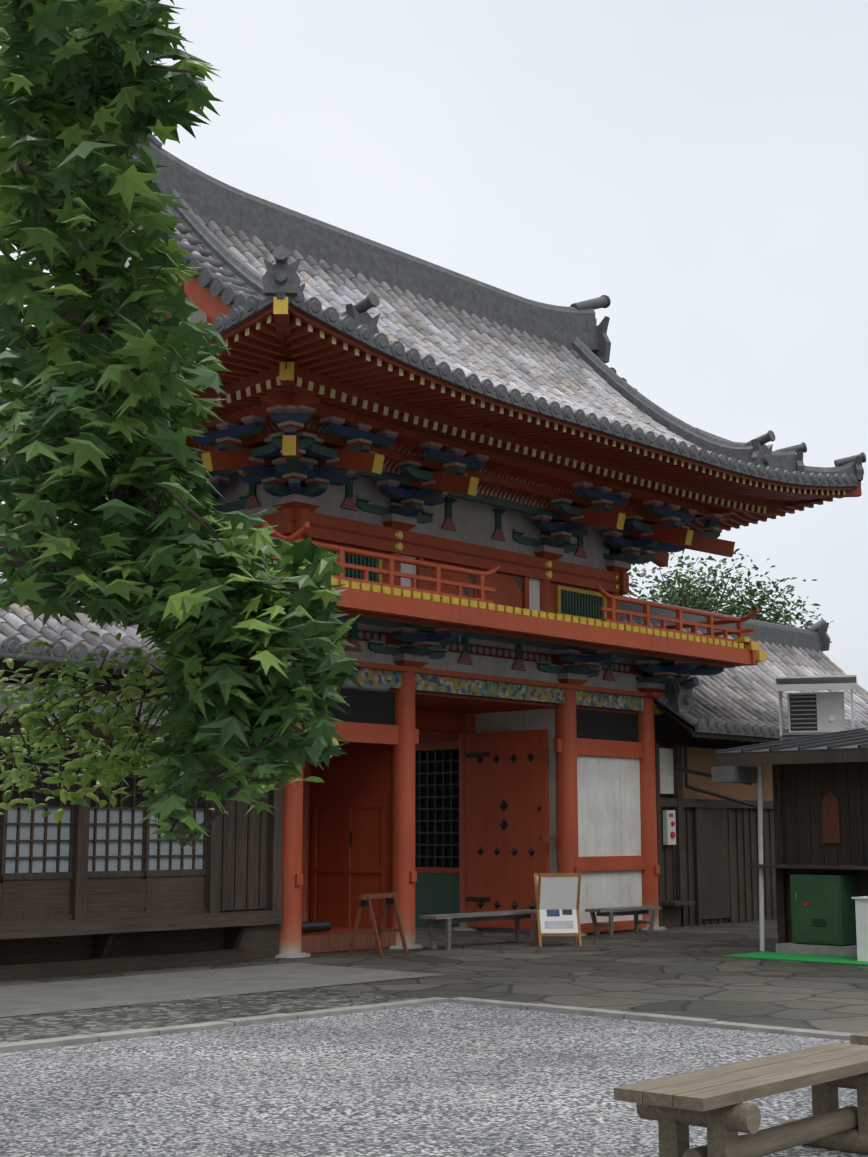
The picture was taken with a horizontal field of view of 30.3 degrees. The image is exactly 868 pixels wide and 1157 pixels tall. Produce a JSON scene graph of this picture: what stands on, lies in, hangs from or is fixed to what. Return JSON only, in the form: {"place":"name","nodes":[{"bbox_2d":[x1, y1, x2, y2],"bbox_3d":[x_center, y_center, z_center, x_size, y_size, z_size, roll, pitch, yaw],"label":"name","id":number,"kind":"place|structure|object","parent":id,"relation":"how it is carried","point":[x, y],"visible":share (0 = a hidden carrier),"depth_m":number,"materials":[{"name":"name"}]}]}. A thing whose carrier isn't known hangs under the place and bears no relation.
{"place":"outdoors","nodes":[
{"label":"outdoors","id":0,"kind":"place"},
{"bbox_2d":[0,522,340,980],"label":"corridor building","id":1,"kind":"structure","parent":0,"point":[94,888],"depth_m":18.32,"materials":[{"name":"brown wood"}]},
{"bbox_2d":[4,740,268,791],"bbox_3d":[-6.833,1.623,15.009,0.036,0.582,14.440,-8,-12,42],"label":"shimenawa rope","id":2,"kind":"object","parent":1,"relation":"attached to","point":[53,748],"visible":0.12,"depth_m":17.83,"materials":[{"name":"paper"}]},
{"bbox_2d":[0,652,388,691],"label":"gutter","id":3,"kind":"object","parent":1,"relation":"attached to","point":[48,659],"visible":0.42,"depth_m":17.00,"materials":[{"name":"metal"}]},
{"bbox_2d":[0,919,867,1033],"bbox_3d":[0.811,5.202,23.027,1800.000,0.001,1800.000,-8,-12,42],"label":"ground","id":4,"kind":"structure","parent":0,"point":[689,971],"depth_m":17.60,"materials":[{"name":"grey stone"}]},
{"bbox_2d":[0,963,441,1043],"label":"paving strips","id":5,"kind":"object","parent":4,"relation":"on","point":[45,999],"visible":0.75,"depth_m":15.01,"materials":[{"name":"stone"}]},
{"bbox_2d":[347,893,408,957],"bbox_3d":[-0.706,4.395,20.371,0.523,0.776,0.840,-5,-10,30],"label":"wooden trestle","id":6,"kind":"object","parent":4,"relation":"on","point":[375,932],"visible":0.98,"depth_m":20.25,"materials":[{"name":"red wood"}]},
{"bbox_2d":[0,997,854,1052],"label":"kerb stones","id":7,"kind":"object","parent":4,"relation":"on","point":[133,1033],"visible":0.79,"depth_m":12.84,"materials":[{"name":"grey stone"}]},
{"bbox_2d":[0,1002,867,1156],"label":"gravel bed","id":8,"kind":"object","parent":4,"relation":"on","point":[429,1080],"visible":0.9,"depth_m":9.57,"materials":[{"name":"grey gravel"}]},
{"bbox_2d":[0,628,338,823],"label":"shrub","id":9,"kind":"object","parent":8,"relation":"on","point":[132,684],"visible":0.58,"depth_m":5.38,"materials":[{"name":"green plant"}]},
{"bbox_2d":[0,0,363,850],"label":"maple tree","id":10,"kind":"object","parent":8,"relation":"on","point":[96,392],"visible":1,"depth_m":4.33,"materials":[{"name":"green plant"}]},
{"bbox_2d":[614,1042,867,1156],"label":"log bench","id":11,"kind":"object","parent":8,"relation":"on","point":[712,1099],"visible":0.98,"depth_m":7.02,"materials":[{"name":"brown wood"}]},
{"bbox_2d":[850,1032,867,1044],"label":"log bench","id":12,"kind":"object","parent":8,"relation":"on","point":[860,1039],"visible":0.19,"depth_m":8.44,"materials":[{"name":"brown wood"}]},
{"bbox_2d":[419,909,535,949],"bbox_3d":[0.690,4.820,22.029,0.421,0.458,2.350,-8,-12,41],"label":"bench","id":13,"kind":"object","parent":4,"relation":"on","point":[516,915],"visible":0.85,"depth_m":21.83,"materials":[{"name":"grey wood"}]},
{"bbox_2d":[533,873,581,946],"bbox_3d":[1.702,4.558,22.090,0.600,0.987,0.324,1,-9,-9],"label":"sign board","id":14,"kind":"object","parent":4,"relation":"on","point":[557,898],"visible":0.94,"depth_m":22.03,"materials":[{"name":"white wood"}]},
{"bbox_2d":[585,906,660,935],"bbox_3d":[2.908,5.249,24.573,0.413,0.409,1.500,-9,-13,44],"label":"bench","id":15,"kind":"object","parent":4,"relation":"on","point":[635,911],"visible":0.94,"depth_m":24.49,"materials":[{"name":"grey wood"}]},
{"bbox_2d":[620,548,834,642],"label":"tree","id":16,"kind":"object","parent":4,"relation":"on","point":[686,597],"visible":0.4,"depth_m":43.85,"materials":[{"name":"green plant"}]},
{"bbox_2d":[620,596,867,927],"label":"corridor building","id":17,"kind":"structure","parent":4,"relation":"on","point":[707,876],"depth_m":27.73,"materials":[{"name":"brown wood"}]},
{"bbox_2d":[663,810,675,844],"bbox_3d":[3.897,4.111,26.495,0.120,0.560,0.240,-8,-12,42],"label":"sign","id":18,"kind":"object","parent":17,"relation":"attached to","point":[669,828],"visible":0.98,"depth_m":26.44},
{"bbox_2d":[675,728,867,950],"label":"shed","id":19,"kind":"structure","parent":4,"relation":"on","point":[820,793],"depth_m":21.15,"materials":[{"name":"brown wood"}]},
{"bbox_2d":[776,675,856,739],"bbox_3d":[6.161,2.312,25.748,1.250,1.440,0.795,-2,-9,15],"label":"roof air conditioner","id":20,"kind":"object","parent":19,"relation":"on","point":[813,713],"visible":0.81,"depth_m":25.68,"materials":[{"name":"metal"}]},
{"bbox_2d":[723,951,867,965],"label":"mat","id":21,"kind":"object","parent":4,"relation":"on","point":[833,959],"depth_m":19.73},
{"bbox_2d":[851,896,867,960],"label":"bin","id":22,"kind":"object","parent":21,"relation":"on","point":[861,906],"visible":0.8,"depth_m":19.22,"materials":[{"name":"white plastic"}]},
{"bbox_2d":[776,874,856,956],"bbox_3d":[5.112,4.300,20.528,1.350,1.000,0.620,-8,-12,42],"label":"green cabinet","id":23,"kind":"object","parent":4,"relation":"on","point":[823,916],"visible":1,"depth_m":20.45,"materials":[{"name":"metal"}]},
{"bbox_2d":[0,0,867,690],"label":"sky","id":24,"kind":"structure","parent":0,"point":[699,167],"materials":[{"name":"white"}]},
{"bbox_2d":[191,428,765,957],"bbox_3d":[-0.658,1.893,24.924,7.020,7.170,10.830,-8,-12,42],"label":"temple gate","id":25,"kind":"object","parent":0,"point":[489,780],"visible":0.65,"depth_m":24.44,"materials":[{"name":"red wood"}]},
{"bbox_2d":[302,921,330,932],"bbox_3d":[-1.574,4.518,20.817,0.502,0.140,0.140,8,-12,-42],"label":"black cushion roll","id":26,"kind":"object","parent":25,"relation":"on","point":[316,926],"visible":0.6,"depth_m":20.79,"materials":[{"name":"fabric"}]},
{"bbox_2d":[35,393,736,692],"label":"roof brackets","id":27,"kind":"object","parent":25,"relation":"attached to","point":[348,450],"visible":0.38,"depth_m":22.53,"materials":[{"name":"wood"}]},
{"bbox_2d":[0,297,861,532],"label":"roof eaves","id":28,"kind":"object","parent":27,"relation":"on","point":[280,346],"visible":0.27,"depth_m":20.63,"materials":[{"name":"red wood"}]},
{"bbox_2d":[0,135,865,486],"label":"gate roof","id":29,"kind":"structure","parent":28,"relation":"on","point":[254,255],"depth_m":24.50,"materials":[{"name":"grey tile"}]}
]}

